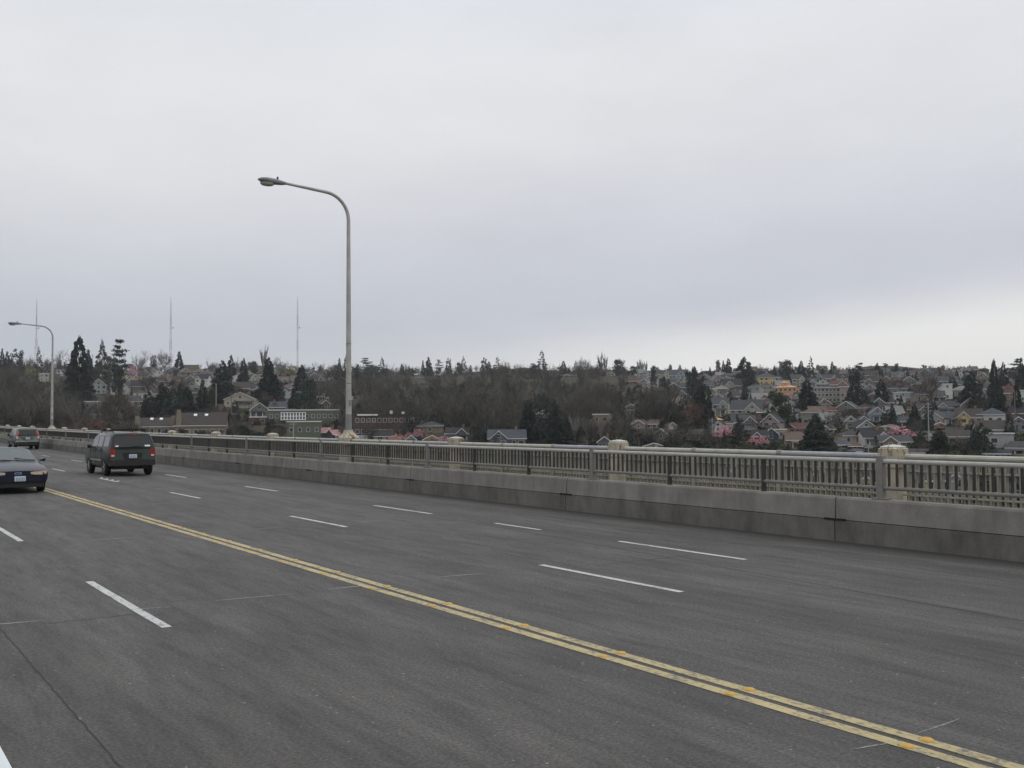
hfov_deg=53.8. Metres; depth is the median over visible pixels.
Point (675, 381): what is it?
house
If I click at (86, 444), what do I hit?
concrete barrier
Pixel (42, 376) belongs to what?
house
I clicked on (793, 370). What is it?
sparse fir tree
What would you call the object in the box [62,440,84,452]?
concrete barrier
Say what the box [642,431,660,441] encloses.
bare tree
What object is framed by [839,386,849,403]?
house
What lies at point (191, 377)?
house
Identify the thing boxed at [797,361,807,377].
fir tree
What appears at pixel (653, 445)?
house
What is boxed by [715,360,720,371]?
column tree
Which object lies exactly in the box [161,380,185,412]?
evergreen tree
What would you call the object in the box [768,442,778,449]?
evergreen tree
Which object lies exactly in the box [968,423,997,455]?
evergreen tree
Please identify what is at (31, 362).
bare tree
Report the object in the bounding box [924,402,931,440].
utility pole
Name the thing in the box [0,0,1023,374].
sky
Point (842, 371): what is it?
house
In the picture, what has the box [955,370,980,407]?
fir tree
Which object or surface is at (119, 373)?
evergreen tree
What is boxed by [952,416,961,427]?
bare tree
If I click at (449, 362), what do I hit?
evergreen tree
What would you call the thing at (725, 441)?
fir tree
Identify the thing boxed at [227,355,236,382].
fir tree
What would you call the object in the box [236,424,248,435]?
evergreen tree
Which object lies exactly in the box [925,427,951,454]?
fir tree
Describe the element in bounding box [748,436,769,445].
blossom tree
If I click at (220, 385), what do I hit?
fir tree
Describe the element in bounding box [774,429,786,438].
house
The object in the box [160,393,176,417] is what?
fir tree
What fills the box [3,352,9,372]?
fir tree
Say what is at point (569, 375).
house
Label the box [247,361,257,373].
evergreen tree
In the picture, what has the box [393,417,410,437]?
bare tree
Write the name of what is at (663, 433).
house
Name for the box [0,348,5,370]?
fir tree
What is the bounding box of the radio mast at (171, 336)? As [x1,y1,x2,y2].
[169,305,172,366]
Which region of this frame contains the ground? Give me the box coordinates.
[1,365,1023,507]
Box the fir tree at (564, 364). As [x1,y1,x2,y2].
[558,361,566,374]
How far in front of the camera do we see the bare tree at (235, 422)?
374.79 m
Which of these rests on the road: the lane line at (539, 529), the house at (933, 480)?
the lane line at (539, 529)
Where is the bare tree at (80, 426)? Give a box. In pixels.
[70,417,100,429]
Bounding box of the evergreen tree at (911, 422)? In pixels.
[905,418,913,428]
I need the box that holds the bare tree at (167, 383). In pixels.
[157,369,198,398]
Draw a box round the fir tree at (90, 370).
[80,349,93,376]
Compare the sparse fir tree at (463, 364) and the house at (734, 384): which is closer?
the house at (734, 384)
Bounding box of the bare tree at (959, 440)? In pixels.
[953,433,973,445]
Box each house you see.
[38,373,49,381]
[42,363,50,373]
[56,367,65,373]
[84,401,101,415]
[93,379,106,393]
[110,381,131,394]
[124,373,132,379]
[126,393,142,405]
[130,375,141,380]
[130,380,157,392]
[132,390,147,397]
[137,372,152,380]
[138,368,149,372]
[146,367,155,373]
[148,388,167,397]
[152,370,162,377]
[155,377,165,385]
[163,367,178,375]
[177,368,190,376]
[183,365,198,370]
[185,375,194,382]
[188,381,198,389]
[191,388,203,395]
[192,368,205,376]
[194,374,211,387]
[202,369,213,374]
[223,390,258,407]
[232,375,237,382]
[233,382,251,393]
[248,374,258,382]
[248,402,269,417]
[249,416,266,424]
[250,383,258,392]
[258,371,263,378]
[268,399,289,409]
[277,376,289,382]
[283,384,290,391]
[284,392,302,400]
[289,375,296,382]
[302,368,311,374]
[305,375,317,380]
[311,370,324,375]
[318,398,329,407]
[321,425,330,436]
[326,427,342,437]
[357,435,370,438]
[373,430,397,439]
[405,432,416,440]
[417,421,444,433]
[422,432,440,440]
[444,424,470,440]
[487,426,526,443]
[563,374,577,377]
[592,414,611,433]
[596,433,610,445]
[626,401,635,410]
[629,378,641,383]
[631,419,662,428]
[636,368,645,377]
[638,377,648,385]
[641,385,657,393]
[642,443,662,446]
[645,370,650,379]
[655,370,668,377]
[655,425,673,439]
[663,422,676,428]
[668,369,685,379]
[669,377,680,384]
[673,386,691,399]
[678,383,691,387]
[687,429,703,437]
[701,373,710,380]
[703,381,716,389]
[707,374,722,386]
[711,395,730,416]
[711,421,723,432]
[713,385,729,391]
[713,393,727,397]
[714,372,732,375]
[719,377,742,390]
[719,389,739,399]
[721,374,731,378]
[721,421,734,430]
[728,415,756,429]
[729,397,763,414]
[733,368,741,374]
[738,386,750,397]
[744,422,759,432]
[748,384,763,393]
[750,366,757,373]
[750,393,768,399]
[750,412,763,421]
[752,426,768,442]
[754,373,779,384]
[757,369,769,373]
[760,414,784,429]
[761,383,772,392]
[763,400,778,413]
[765,393,789,408]
[768,424,779,439]
[773,378,790,386]
[773,381,799,397]
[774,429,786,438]
[782,428,803,447]
[785,420,808,431]
[787,398,795,407]
[789,373,804,385]
[791,390,807,402]
[791,408,801,421]
[800,407,824,423]
[805,378,817,386]
[807,406,826,411]
[808,366,819,376]
[814,379,829,386]
[816,398,832,406]
[817,366,827,371]
[817,373,825,381]
[817,409,842,422]
[821,422,836,432]
[826,373,835,382]
[826,404,841,411]
[829,378,849,386]
[832,436,851,448]
[835,373,853,379]
[836,401,857,410]
[836,430,857,441]
[839,368,849,373]
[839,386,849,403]
[840,416,855,428]
[846,442,862,449]
[847,420,874,430]
[847,448,866,452]
[855,403,874,415]
[856,416,869,420]
[856,426,887,446]
[856,476,875,494]
[863,382,876,393]
[864,370,879,379]
[865,374,883,385]
[865,404,884,421]
[868,394,894,409]
[874,435,913,447]
[879,424,898,430]
[880,366,892,375]
[882,403,904,417]
[886,385,900,391]
[890,372,905,378]
[892,392,913,397]
[893,392,905,403]
[897,413,914,425]
[898,384,907,391]
[901,375,915,384]
[903,404,912,412]
[904,368,917,377]
[907,472,919,487]
[908,448,938,453]
[909,391,928,402]
[913,400,927,415]
[916,431,934,439]
[920,367,932,375]
[921,410,950,423]
[925,467,953,488]
[928,390,945,400]
[929,419,945,430]
[931,401,955,411]
[932,374,948,383]
[937,384,952,398]
[941,408,956,423]
[944,424,965,431]
[944,430,970,442]
[945,466,960,489]
[948,376,958,383]
[950,367,961,375]
[952,386,964,396]
[953,396,973,407]
[955,405,982,425]
[960,366,969,374]
[967,365,978,375]
[970,420,1008,437]
[976,372,988,382]
[976,408,1006,421]
[977,381,990,392]
[981,449,1012,455]
[985,433,1014,447]
[1002,384,1016,399]
[1003,378,1014,385]
[1005,400,1018,406]
[1005,405,1023,419]
[1005,441,1023,454]
[1008,416,1023,430]
[1016,390,1023,401]
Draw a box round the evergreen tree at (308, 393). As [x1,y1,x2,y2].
[295,378,321,408]
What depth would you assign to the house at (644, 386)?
605.61 m
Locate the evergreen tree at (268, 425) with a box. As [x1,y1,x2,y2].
[264,419,277,433]
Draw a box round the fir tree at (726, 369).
[724,358,732,372]
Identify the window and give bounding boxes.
[991,438,997,442]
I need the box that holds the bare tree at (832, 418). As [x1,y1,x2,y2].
[821,410,840,421]
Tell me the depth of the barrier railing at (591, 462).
26.23 m
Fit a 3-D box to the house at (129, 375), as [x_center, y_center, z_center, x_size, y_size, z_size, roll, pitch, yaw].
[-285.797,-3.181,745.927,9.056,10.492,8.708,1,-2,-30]
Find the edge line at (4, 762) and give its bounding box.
[0,747,11,767]
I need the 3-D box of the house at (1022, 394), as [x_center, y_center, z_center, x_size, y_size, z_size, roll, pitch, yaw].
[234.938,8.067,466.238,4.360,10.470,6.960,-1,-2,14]
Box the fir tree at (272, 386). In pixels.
[252,356,283,404]
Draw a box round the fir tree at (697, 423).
[696,416,705,427]
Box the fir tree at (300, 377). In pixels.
[291,365,308,391]
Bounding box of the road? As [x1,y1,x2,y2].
[0,442,1023,767]
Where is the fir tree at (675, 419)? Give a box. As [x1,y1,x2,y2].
[661,401,676,424]
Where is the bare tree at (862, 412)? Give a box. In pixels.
[858,408,868,415]
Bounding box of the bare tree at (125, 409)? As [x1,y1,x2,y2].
[118,389,143,418]
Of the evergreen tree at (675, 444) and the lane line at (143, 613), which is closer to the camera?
the lane line at (143, 613)
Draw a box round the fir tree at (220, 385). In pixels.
[207,360,236,403]
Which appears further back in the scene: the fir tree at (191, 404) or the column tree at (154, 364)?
the column tree at (154, 364)
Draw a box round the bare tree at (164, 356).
[149,348,173,368]
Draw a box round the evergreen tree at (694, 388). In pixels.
[685,366,700,398]
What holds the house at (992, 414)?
on the ground
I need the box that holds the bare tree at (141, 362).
[129,351,153,372]
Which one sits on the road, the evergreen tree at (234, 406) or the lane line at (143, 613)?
the lane line at (143, 613)
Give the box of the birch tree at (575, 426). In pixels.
[568,415,581,437]
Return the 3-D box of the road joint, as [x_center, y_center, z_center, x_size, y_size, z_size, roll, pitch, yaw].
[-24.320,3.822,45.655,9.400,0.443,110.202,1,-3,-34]
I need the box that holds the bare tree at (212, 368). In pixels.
[206,360,218,371]
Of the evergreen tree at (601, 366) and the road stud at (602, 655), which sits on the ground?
the evergreen tree at (601, 366)
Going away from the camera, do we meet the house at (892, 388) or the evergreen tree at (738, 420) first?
the evergreen tree at (738, 420)
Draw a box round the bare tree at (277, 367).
[273,357,287,373]
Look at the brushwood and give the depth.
335.97 m
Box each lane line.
[0,527,171,627]
[43,455,744,559]
[55,469,683,591]
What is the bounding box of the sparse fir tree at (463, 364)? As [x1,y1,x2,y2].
[459,356,467,373]
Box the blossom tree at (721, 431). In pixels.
[713,425,734,437]
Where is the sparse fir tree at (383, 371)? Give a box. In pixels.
[377,358,386,377]
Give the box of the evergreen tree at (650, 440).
[644,434,655,444]
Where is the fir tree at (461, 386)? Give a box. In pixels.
[457,384,468,400]
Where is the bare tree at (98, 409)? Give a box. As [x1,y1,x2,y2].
[89,396,105,416]
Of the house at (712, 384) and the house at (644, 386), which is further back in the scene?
the house at (712, 384)
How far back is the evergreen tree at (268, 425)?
384.43 m
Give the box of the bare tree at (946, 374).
[940,365,954,375]
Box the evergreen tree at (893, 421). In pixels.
[878,409,899,424]
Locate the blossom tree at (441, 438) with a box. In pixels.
[436,435,447,441]
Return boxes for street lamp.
[8,321,55,438]
[258,177,359,461]
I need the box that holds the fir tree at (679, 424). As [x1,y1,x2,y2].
[676,419,682,431]
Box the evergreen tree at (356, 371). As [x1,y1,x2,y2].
[352,364,363,380]
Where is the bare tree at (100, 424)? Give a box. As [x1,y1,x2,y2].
[94,416,114,428]
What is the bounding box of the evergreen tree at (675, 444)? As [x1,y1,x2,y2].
[672,441,682,447]
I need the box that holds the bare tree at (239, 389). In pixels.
[233,385,242,392]
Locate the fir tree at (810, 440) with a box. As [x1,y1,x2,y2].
[796,413,834,450]
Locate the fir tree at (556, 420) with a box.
[537,400,568,444]
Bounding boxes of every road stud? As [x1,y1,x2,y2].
[598,654,607,657]
[724,691,735,695]
[743,687,755,690]
[899,743,914,748]
[919,737,933,741]
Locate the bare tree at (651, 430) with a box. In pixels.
[644,425,661,438]
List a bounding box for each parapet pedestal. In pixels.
[168,430,175,448]
[211,432,220,451]
[267,433,278,455]
[448,437,463,468]
[608,440,628,480]
[878,444,907,500]
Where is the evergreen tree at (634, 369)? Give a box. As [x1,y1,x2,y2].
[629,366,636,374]
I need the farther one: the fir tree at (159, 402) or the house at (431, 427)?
the fir tree at (159, 402)
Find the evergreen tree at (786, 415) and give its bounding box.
[760,390,793,428]
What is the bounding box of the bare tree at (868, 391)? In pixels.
[864,386,874,394]
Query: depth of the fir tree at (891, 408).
395.51 m
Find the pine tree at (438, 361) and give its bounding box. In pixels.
[435,360,443,371]
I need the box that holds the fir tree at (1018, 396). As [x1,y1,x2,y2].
[1009,380,1023,420]
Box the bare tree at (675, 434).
[659,423,693,443]
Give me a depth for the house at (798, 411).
405.59 m
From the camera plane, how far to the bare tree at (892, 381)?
551.17 m
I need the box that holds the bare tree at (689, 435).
[686,427,711,442]
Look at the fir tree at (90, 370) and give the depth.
672.57 m
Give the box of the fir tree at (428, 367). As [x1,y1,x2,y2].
[423,357,433,375]
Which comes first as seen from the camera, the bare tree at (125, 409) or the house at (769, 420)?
the house at (769, 420)
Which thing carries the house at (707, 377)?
on the ground
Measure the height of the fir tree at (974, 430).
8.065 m
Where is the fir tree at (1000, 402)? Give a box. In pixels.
[991,376,1006,412]
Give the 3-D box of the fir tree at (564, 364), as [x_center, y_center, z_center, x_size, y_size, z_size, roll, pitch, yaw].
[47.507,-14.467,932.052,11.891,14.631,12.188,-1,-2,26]
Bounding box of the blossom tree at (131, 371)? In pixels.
[128,366,135,374]
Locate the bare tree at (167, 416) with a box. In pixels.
[152,414,170,417]
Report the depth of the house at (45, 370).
778.93 m
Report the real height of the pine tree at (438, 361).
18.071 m
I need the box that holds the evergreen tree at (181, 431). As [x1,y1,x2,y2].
[177,428,186,433]
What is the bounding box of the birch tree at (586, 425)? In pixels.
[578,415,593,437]
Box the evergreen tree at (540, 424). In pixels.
[531,394,555,438]
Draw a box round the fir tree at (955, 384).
[952,379,958,388]
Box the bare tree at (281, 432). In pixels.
[268,423,289,436]
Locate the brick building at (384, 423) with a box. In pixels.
[352,411,415,437]
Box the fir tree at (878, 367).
[874,363,881,375]
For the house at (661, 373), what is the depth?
878.18 m
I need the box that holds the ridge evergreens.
[0,363,1008,377]
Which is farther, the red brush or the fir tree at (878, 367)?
the fir tree at (878, 367)
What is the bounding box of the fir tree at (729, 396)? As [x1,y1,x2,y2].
[727,390,732,401]
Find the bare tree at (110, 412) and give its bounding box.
[103,408,118,416]
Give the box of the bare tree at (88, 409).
[82,407,95,417]
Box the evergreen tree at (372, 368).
[366,365,378,378]
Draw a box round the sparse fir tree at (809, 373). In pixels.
[804,356,816,380]
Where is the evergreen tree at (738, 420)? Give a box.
[730,415,747,441]
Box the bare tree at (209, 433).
[205,425,227,434]
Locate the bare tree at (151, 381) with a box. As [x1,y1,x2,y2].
[133,370,157,390]
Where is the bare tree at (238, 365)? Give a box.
[234,355,241,371]
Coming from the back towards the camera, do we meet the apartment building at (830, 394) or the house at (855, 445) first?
the apartment building at (830, 394)
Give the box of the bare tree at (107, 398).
[99,386,127,415]
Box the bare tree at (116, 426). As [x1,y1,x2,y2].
[99,420,129,428]
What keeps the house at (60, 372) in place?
on the ground
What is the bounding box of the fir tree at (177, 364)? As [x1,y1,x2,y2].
[173,351,183,375]
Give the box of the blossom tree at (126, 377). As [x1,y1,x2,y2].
[112,375,129,381]
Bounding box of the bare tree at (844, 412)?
[832,403,860,418]
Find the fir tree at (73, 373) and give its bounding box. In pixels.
[62,336,97,399]
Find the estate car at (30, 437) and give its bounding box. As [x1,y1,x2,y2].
[7,428,39,448]
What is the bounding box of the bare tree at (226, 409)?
[209,404,227,412]
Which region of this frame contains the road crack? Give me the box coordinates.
[0,528,1021,767]
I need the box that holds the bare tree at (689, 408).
[679,397,704,423]
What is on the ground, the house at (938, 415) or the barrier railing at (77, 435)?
the house at (938, 415)
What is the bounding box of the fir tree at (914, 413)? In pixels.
[907,404,921,425]
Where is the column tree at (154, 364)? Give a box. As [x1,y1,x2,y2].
[150,355,156,370]
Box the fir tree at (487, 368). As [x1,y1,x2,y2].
[484,361,492,374]
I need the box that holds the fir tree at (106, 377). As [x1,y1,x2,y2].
[92,340,111,386]
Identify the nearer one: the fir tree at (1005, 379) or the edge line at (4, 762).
the edge line at (4, 762)
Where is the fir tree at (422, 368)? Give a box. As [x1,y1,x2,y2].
[421,360,424,375]
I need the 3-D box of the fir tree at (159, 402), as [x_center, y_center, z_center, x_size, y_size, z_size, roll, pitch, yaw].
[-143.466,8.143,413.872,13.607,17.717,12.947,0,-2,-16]
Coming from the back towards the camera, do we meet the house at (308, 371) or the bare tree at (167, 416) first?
the house at (308, 371)
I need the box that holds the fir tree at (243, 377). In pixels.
[236,358,250,381]
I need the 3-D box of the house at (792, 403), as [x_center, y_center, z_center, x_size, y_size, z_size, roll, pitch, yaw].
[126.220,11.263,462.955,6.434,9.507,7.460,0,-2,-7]
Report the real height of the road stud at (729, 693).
0.017 m
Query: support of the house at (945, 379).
on the ground
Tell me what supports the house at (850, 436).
on the ground
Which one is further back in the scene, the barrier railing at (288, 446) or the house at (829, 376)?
the house at (829, 376)
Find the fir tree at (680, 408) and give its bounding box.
[676,399,687,421]
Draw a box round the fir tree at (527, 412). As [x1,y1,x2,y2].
[518,399,540,443]
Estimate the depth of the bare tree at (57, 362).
776.73 m
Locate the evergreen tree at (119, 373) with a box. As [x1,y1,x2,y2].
[111,366,124,396]
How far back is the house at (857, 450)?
286.70 m
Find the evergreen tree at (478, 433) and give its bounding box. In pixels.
[469,424,483,442]
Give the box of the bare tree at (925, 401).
[912,397,932,403]
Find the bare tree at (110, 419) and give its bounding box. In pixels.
[94,410,121,422]
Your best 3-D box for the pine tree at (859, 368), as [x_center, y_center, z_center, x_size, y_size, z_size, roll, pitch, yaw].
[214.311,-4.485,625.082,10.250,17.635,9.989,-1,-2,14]
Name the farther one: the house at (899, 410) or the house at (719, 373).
the house at (719, 373)
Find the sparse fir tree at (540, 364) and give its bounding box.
[537,351,549,374]
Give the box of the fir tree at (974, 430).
[966,426,980,448]
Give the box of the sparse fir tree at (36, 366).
[32,348,43,372]
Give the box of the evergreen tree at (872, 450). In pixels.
[863,448,877,452]
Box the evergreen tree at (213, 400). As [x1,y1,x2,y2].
[207,388,217,409]
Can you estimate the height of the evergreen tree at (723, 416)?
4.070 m
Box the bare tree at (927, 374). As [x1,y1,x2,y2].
[925,367,938,378]
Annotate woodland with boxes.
[0,361,1022,444]
[6,361,1000,375]
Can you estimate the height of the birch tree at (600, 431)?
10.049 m
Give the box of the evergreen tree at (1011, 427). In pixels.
[1004,416,1014,432]
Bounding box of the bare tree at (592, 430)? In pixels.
[584,418,600,441]
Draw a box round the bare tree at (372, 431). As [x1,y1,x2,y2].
[366,423,378,439]
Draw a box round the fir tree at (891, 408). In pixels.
[887,403,896,421]
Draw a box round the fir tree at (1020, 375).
[1015,358,1023,389]
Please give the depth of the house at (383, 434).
357.27 m
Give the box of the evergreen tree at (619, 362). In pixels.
[613,359,625,374]
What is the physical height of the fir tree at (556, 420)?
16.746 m
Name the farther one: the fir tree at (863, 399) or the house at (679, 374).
the house at (679, 374)
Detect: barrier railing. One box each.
[0,427,4,433]
[4,428,13,433]
[38,429,47,437]
[47,430,66,439]
[66,431,89,441]
[88,432,100,439]
[151,435,193,449]
[192,436,248,453]
[247,438,325,459]
[321,441,432,467]
[428,445,599,479]
[593,450,891,499]
[883,459,1023,498]
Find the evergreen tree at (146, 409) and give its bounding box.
[138,392,155,417]
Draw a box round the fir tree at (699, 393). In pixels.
[685,386,713,428]
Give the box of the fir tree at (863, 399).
[857,390,868,405]
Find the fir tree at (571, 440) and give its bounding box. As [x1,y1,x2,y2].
[557,414,577,444]
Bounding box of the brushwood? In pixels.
[7,372,1023,493]
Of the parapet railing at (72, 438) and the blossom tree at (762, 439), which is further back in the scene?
the blossom tree at (762, 439)
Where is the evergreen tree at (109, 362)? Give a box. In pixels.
[103,356,118,370]
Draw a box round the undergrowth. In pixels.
[8,371,1023,504]
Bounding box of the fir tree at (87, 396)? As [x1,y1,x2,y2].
[84,390,90,400]
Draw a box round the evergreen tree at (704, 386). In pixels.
[691,376,713,399]
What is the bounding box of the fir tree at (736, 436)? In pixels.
[731,425,743,442]
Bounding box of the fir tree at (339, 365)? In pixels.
[337,358,342,374]
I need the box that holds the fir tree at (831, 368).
[828,361,835,373]
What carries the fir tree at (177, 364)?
on the ground
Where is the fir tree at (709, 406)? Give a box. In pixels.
[705,394,717,423]
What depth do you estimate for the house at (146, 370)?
855.87 m
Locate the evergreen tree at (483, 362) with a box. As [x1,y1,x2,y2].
[480,357,486,374]
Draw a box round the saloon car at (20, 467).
[0,447,47,490]
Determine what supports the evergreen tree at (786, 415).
on the ground
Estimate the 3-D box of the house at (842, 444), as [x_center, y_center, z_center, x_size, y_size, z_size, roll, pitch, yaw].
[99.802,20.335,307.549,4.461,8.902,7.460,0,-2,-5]
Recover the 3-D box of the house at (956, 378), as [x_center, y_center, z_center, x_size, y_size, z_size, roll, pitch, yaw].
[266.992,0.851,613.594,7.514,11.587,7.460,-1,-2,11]
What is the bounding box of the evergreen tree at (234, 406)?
[232,400,239,412]
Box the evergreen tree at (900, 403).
[896,395,906,409]
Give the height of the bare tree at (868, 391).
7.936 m
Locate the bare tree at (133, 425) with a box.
[119,420,146,431]
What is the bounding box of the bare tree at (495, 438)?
[492,430,499,442]
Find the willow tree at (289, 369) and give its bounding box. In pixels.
[281,365,298,375]
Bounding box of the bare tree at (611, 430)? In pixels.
[593,415,616,438]
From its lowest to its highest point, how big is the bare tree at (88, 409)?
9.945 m
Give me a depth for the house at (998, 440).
293.93 m
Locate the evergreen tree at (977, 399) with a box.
[970,381,989,410]
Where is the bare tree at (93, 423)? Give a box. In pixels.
[84,418,102,428]
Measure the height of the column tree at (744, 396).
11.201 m
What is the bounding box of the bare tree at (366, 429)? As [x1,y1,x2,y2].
[362,420,377,437]
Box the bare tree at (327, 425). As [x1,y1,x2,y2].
[322,418,331,426]
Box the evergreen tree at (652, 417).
[648,400,661,419]
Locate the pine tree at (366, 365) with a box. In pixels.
[358,358,373,372]
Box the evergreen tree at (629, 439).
[624,425,638,446]
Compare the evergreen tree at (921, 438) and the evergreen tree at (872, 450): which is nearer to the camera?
the evergreen tree at (872, 450)
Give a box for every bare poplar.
[259,343,268,369]
[601,353,607,375]
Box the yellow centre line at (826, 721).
[34,487,1023,767]
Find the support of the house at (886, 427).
on the ground
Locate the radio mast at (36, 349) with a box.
[33,302,38,363]
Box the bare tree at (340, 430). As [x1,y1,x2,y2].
[337,423,344,434]
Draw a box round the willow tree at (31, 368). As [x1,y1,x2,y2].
[25,366,37,377]
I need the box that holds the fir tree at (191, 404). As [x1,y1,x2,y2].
[179,386,198,412]
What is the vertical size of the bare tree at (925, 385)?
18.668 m
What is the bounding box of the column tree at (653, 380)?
[650,366,657,384]
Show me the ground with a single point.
(612, 380)
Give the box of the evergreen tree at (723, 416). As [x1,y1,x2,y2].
[721,414,728,421]
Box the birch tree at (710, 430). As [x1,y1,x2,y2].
[707,423,715,432]
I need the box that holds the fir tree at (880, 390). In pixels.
[874,379,889,403]
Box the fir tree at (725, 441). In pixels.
[721,430,727,447]
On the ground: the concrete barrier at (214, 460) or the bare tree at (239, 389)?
the bare tree at (239, 389)
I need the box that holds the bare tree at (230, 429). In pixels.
[226,423,238,434]
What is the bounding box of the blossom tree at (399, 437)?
[391,434,405,439]
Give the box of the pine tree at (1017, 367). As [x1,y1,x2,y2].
[1007,358,1023,380]
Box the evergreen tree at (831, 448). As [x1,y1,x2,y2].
[821,446,840,451]
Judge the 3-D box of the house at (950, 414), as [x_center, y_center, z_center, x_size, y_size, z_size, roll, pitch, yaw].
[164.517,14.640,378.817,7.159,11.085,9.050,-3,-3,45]
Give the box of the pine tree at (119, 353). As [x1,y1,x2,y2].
[108,339,129,383]
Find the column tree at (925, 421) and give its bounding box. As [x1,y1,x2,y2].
[922,403,935,431]
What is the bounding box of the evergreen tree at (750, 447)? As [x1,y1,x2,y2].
[744,444,755,449]
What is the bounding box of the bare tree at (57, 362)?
[55,356,62,371]
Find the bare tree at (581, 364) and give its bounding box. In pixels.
[576,357,591,370]
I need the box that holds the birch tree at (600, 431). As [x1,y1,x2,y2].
[596,419,606,438]
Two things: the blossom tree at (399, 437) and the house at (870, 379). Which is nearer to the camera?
the blossom tree at (399, 437)
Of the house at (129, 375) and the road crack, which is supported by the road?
the road crack
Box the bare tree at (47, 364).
[38,355,56,372]
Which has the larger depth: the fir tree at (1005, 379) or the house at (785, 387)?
the house at (785, 387)
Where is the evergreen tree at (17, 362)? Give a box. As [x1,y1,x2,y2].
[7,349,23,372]
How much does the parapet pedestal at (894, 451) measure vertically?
1.498 m
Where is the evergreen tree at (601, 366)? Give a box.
[595,361,604,375]
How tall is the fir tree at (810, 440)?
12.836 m
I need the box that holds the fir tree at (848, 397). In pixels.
[841,387,856,404]
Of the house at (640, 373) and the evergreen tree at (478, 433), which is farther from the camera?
the house at (640, 373)
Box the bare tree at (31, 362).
[21,356,34,371]
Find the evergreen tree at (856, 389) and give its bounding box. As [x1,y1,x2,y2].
[848,371,862,403]
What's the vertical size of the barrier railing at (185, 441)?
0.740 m
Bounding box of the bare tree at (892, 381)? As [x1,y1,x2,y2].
[873,373,911,391]
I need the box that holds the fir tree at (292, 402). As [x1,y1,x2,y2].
[288,384,303,407]
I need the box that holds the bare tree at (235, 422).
[229,416,245,429]
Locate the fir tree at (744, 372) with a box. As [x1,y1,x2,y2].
[733,357,758,383]
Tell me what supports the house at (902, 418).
on the ground
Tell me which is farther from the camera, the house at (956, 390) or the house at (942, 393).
the house at (956, 390)
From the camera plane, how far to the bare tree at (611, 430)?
330.80 m
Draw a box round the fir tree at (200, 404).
[195,379,211,412]
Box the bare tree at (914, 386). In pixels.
[910,377,928,394]
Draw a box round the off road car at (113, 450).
[85,429,155,475]
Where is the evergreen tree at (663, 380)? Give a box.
[658,376,667,388]
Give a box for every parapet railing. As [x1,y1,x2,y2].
[64,429,81,440]
[84,430,104,441]
[139,432,167,447]
[172,433,211,451]
[217,435,267,455]
[274,437,338,460]
[351,439,448,468]
[458,442,608,479]
[622,446,877,497]
[902,454,1023,508]
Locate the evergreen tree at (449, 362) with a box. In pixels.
[444,358,451,373]
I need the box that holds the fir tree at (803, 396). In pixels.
[794,379,818,409]
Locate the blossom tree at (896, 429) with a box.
[887,426,915,436]
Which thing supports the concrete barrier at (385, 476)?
on the bridge deck
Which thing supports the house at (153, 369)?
on the ground
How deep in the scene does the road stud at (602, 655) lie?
9.18 m
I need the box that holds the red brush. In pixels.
[13,418,278,431]
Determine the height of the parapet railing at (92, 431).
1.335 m
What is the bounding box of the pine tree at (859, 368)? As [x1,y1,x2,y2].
[853,363,864,382]
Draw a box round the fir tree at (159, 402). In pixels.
[146,383,167,417]
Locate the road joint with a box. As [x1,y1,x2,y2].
[2,477,959,748]
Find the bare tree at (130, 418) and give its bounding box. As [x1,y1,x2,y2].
[124,410,139,419]
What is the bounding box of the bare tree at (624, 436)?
[620,428,636,437]
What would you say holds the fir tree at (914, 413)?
on the ground
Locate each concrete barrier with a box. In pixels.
[2,434,7,442]
[34,438,43,447]
[43,438,61,449]
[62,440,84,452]
[84,442,91,452]
[155,447,184,464]
[183,450,238,471]
[237,454,310,479]
[308,459,417,491]
[410,467,574,509]
[566,478,847,540]
[835,496,1023,561]
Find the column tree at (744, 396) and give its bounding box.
[741,385,748,399]
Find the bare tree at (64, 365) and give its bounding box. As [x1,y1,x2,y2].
[56,350,79,379]
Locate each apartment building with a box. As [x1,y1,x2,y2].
[268,409,338,422]
[285,421,321,437]
[813,386,838,402]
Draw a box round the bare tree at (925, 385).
[913,370,943,395]
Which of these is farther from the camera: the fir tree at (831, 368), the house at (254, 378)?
the fir tree at (831, 368)
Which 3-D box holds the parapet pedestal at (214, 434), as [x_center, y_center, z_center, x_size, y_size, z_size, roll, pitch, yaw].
[-15.032,3.162,51.258,0.410,1.498,0.400,1,-2,-34]
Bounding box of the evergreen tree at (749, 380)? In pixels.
[743,367,756,387]
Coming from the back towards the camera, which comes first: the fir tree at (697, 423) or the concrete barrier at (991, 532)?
the fir tree at (697, 423)
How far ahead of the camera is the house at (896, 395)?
496.01 m
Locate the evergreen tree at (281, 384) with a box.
[270,379,287,396]
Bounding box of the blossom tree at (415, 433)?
[413,429,422,436]
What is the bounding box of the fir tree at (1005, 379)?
[999,362,1010,385]
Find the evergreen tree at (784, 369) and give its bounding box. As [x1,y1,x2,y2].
[778,360,792,378]
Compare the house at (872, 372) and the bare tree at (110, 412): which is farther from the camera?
the house at (872, 372)
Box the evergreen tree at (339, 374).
[333,369,345,379]
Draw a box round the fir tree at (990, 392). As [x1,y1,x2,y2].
[986,360,1003,408]
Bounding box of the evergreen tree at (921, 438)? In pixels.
[914,429,928,448]
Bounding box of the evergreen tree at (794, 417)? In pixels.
[791,409,799,422]
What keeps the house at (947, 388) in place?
on the ground
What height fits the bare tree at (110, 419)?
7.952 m
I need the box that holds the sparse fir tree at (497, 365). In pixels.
[492,356,501,374]
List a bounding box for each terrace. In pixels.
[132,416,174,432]
[173,410,229,434]
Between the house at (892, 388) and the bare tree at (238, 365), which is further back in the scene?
the bare tree at (238, 365)
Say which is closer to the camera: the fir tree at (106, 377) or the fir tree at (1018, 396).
the fir tree at (1018, 396)
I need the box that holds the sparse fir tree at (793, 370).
[786,363,795,377]

